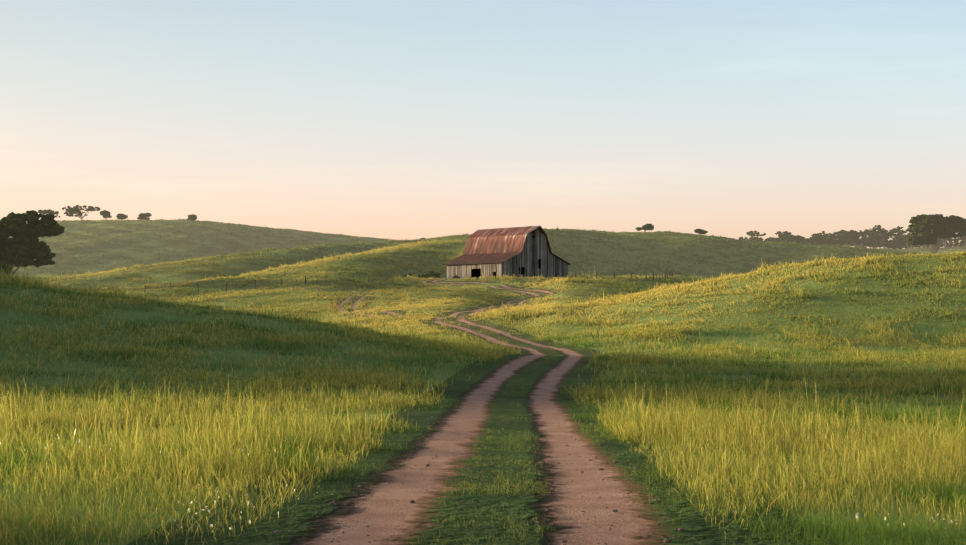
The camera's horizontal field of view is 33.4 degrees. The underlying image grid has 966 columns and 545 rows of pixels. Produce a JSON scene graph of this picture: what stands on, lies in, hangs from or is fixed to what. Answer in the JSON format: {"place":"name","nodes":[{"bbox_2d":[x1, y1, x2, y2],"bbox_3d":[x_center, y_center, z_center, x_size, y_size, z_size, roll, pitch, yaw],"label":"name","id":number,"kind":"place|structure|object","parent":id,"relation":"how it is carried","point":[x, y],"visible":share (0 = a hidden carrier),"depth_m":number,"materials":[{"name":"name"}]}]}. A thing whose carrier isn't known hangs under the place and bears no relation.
{"place":"outdoors","nodes":[
{"label":"outdoors","id":0,"kind":"place"},
{"bbox_2d":[293,286,481,322],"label":"dirt path","id":1,"kind":"structure","parent":0,"point":[361,299],"depth_m":212.17,"materials":[{"name":"brown soil"}]},
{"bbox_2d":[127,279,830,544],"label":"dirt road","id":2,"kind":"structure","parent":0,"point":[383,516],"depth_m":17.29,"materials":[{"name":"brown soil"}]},
{"bbox_2d":[246,403,715,544],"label":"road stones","id":3,"kind":"object","parent":2,"relation":"on","point":[562,541],"visible":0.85,"depth_m":16.94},
{"bbox_2d":[0,220,965,544],"bbox_3d":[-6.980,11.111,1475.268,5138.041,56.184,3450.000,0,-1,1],"label":"terrain","id":4,"kind":"structure","parent":0,"point":[920,324],"depth_m":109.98,"materials":[{"name":"green plant"}]},
{"bbox_2d":[0,210,64,275],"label":"tree","id":5,"kind":"object","parent":4,"relation":"on","point":[22,246],"visible":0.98,"depth_m":302.76,"materials":[{"name":"green plant"}]},
{"bbox_2d":[38,209,59,217],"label":"tree","id":6,"kind":"object","parent":4,"relation":"on","point":[44,212],"visible":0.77,"depth_m":962.91,"materials":[{"name":"green plant"}]},
{"bbox_2d":[62,205,100,219],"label":"tree","id":7,"kind":"object","parent":4,"relation":"on","point":[76,209],"visible":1,"depth_m":961.80,"materials":[{"name":"green plant"}]},
{"bbox_2d":[100,210,111,219],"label":"tree","id":8,"kind":"object","parent":4,"relation":"on","point":[105,214],"visible":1,"depth_m":963.91,"materials":[{"name":"green plant"}]},
{"bbox_2d":[116,214,127,219],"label":"tree","id":9,"kind":"object","parent":4,"relation":"on","point":[121,216],"visible":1,"depth_m":962.31,"materials":[{"name":"green plant"}]},
{"bbox_2d":[137,213,151,219],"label":"tree","id":10,"kind":"object","parent":4,"relation":"on","point":[143,215],"visible":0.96,"depth_m":962.37,"materials":[{"name":"green plant"}]},
{"bbox_2d":[187,214,196,219],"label":"tree","id":11,"kind":"object","parent":4,"relation":"on","point":[192,217],"visible":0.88,"depth_m":962.25,"materials":[{"name":"green plant"}]},
{"bbox_2d":[144,273,402,292],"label":"fence","id":12,"kind":"object","parent":4,"relation":"on","point":[269,281],"visible":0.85,"depth_m":273.97,"materials":[{"name":"brown wood"}]},
{"bbox_2d":[422,271,440,278],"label":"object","id":13,"kind":"object","parent":4,"relation":"on","point":[432,274],"visible":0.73,"depth_m":315.02,"materials":[{"name":"green plant"}]},
{"bbox_2d":[0,429,965,531],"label":"wildflowers","id":14,"kind":"object","parent":4,"relation":"on","point":[857,514],"visible":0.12,"depth_m":15.10,"materials":[{"name":"white plant"}]},
{"bbox_2d":[444,226,570,278],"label":"barn","id":15,"kind":"structure","parent":4,"relation":"on","point":[518,251],"depth_m":304.59,"materials":[{"name":"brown wood"}]},
{"bbox_2d":[575,270,707,280],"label":"fence","id":16,"kind":"object","parent":4,"relation":"on","point":[675,273],"visible":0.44,"depth_m":293.37,"materials":[{"name":"brown wood"}]},
{"bbox_2d":[636,224,653,231],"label":"tree","id":17,"kind":"object","parent":4,"relation":"on","point":[645,227],"visible":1,"depth_m":638.29,"materials":[{"name":"green plant"}]},
{"bbox_2d":[694,229,707,233],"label":"tree","id":18,"kind":"object","parent":4,"relation":"on","point":[700,231],"visible":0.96,"depth_m":650.31,"materials":[{"name":"green plant"}]},
{"bbox_2d":[738,231,765,240],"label":"tree","id":19,"kind":"object","parent":4,"relation":"on","point":[751,234],"visible":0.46,"depth_m":1116.28,"materials":[{"name":"green plant"}]},
{"bbox_2d":[766,231,794,241],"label":"tree","id":20,"kind":"object","parent":4,"relation":"on","point":[780,236],"visible":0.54,"depth_m":1089.57,"materials":[{"name":"green plant"}]},
{"bbox_2d":[784,234,808,243],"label":"tree","id":21,"kind":"object","parent":4,"relation":"on","point":[790,238],"visible":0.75,"depth_m":1074.31,"materials":[{"name":"green plant"}]},
{"bbox_2d":[803,234,827,244],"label":"tree","id":22,"kind":"object","parent":4,"relation":"on","point":[816,237],"visible":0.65,"depth_m":1073.04,"materials":[{"name":"green plant"}]},
{"bbox_2d":[817,237,833,244],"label":"tree","id":23,"kind":"object","parent":4,"relation":"on","point":[830,241],"visible":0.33,"depth_m":1083.44,"materials":[{"name":"green plant"}]},
{"bbox_2d":[816,231,842,245],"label":"tree","id":24,"kind":"object","parent":4,"relation":"on","point":[823,233],"visible":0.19,"depth_m":1102.00,"materials":[{"name":"green plant"}]},
{"bbox_2d":[823,230,848,245],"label":"tree","id":25,"kind":"object","parent":4,"relation":"on","point":[833,235],"visible":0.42,"depth_m":1092.68,"materials":[{"name":"green plant"}]},
{"bbox_2d":[834,232,859,246],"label":"tree","id":26,"kind":"object","parent":4,"relation":"on","point":[840,238],"visible":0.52,"depth_m":1074.65,"materials":[{"name":"green plant"}]},
{"bbox_2d":[847,230,867,246],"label":"tree","id":27,"kind":"object","parent":4,"relation":"on","point":[864,232],"visible":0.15,"depth_m":1106.36,"materials":[{"name":"green plant"}]},
{"bbox_2d":[840,229,875,246],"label":"tree","id":28,"kind":"object","parent":4,"relation":"on","point":[857,241],"visible":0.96,"depth_m":1069.15,"materials":[{"name":"green plant"}]},
{"bbox_2d":[865,235,887,248],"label":"tree","id":29,"kind":"object","parent":4,"relation":"on","point":[878,237],"visible":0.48,"depth_m":1079.61,"materials":[{"name":"green plant"}]},
{"bbox_2d":[864,225,889,248],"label":"tree","id":30,"kind":"object","parent":4,"relation":"on","point":[874,233],"visible":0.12,"depth_m":1100.32,"materials":[{"name":"green plant"}]},
{"bbox_2d":[871,227,900,248],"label":"tree","id":31,"kind":"object","parent":4,"relation":"on","point":[884,244],"visible":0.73,"depth_m":1076.96,"materials":[{"name":"green plant"}]},
{"bbox_2d":[886,239,905,248],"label":"tree","id":32,"kind":"object","parent":4,"relation":"on","point":[899,244],"visible":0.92,"depth_m":1072.73,"materials":[{"name":"green plant"}]},
{"bbox_2d":[885,229,908,244],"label":"tree","id":33,"kind":"object","parent":4,"relation":"on","point":[897,236],"visible":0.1,"depth_m":1106.19,"materials":[{"name":"green plant"}]},
{"bbox_2d":[893,231,920,248],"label":"tree","id":34,"kind":"object","parent":4,"relation":"on","point":[908,234],"visible":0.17,"depth_m":1110.55,"materials":[{"name":"green plant"}]},
{"bbox_2d":[890,226,925,247],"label":"tree","id":35,"kind":"object","parent":4,"relation":"on","point":[902,231],"visible":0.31,"depth_m":1079.48,"materials":[{"name":"green plant"}]},
{"bbox_2d":[913,238,942,246],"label":"tree","id":36,"kind":"object","parent":4,"relation":"on","point":[929,244],"visible":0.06,"depth_m":1090.00,"materials":[{"name":"green plant"}]},
{"bbox_2d":[906,214,965,253],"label":"tree","id":37,"kind":"object","parent":4,"relation":"on","point":[931,228],"visible":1,"depth_m":681.65,"materials":[{"name":"green plant"}]},
{"bbox_2d":[939,232,959,246],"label":"tree","id":38,"kind":"object","parent":4,"relation":"on","point":[950,240],"visible":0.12,"depth_m":1080.10,"materials":[{"name":"green plant"}]},
{"bbox_2d":[941,237,961,247],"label":"tree","id":39,"kind":"object","parent":4,"relation":"on","point":[951,244],"visible":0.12,"depth_m":1107.33,"materials":[{"name":"green plant"}]},
{"bbox_2d":[954,235,965,247],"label":"tree","id":40,"kind":"object","parent":4,"relation":"on","point":[962,242],"visible":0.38,"depth_m":1063.60,"materials":[{"name":"green plant"}]},
{"bbox_2d":[0,263,965,455],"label":"grass","id":41,"kind":"structure","parent":0,"point":[698,378],"depth_m":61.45,"materials":[{"name":"green plant"}]},
{"bbox_2d":[0,381,965,544],"bbox_3d":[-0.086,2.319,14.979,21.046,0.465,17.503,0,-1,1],"label":"grass","id":42,"kind":"structure","parent":0,"point":[290,452],"depth_m":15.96,"materials":[{"name":"green plant"}]},
{"bbox_2d":[0,0,965,248],"label":"sky","id":43,"kind":"structure","parent":0,"point":[389,119],"materials":[{"name":"blue"}]},
{"bbox_2d":[9,218,965,277],"bbox_3d":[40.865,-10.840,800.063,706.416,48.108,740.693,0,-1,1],"label":"hill","id":44,"kind":"structure","parent":0,"point":[704,237],"depth_m":599.65,"materials":[{"name":"green plant"}]}
]}

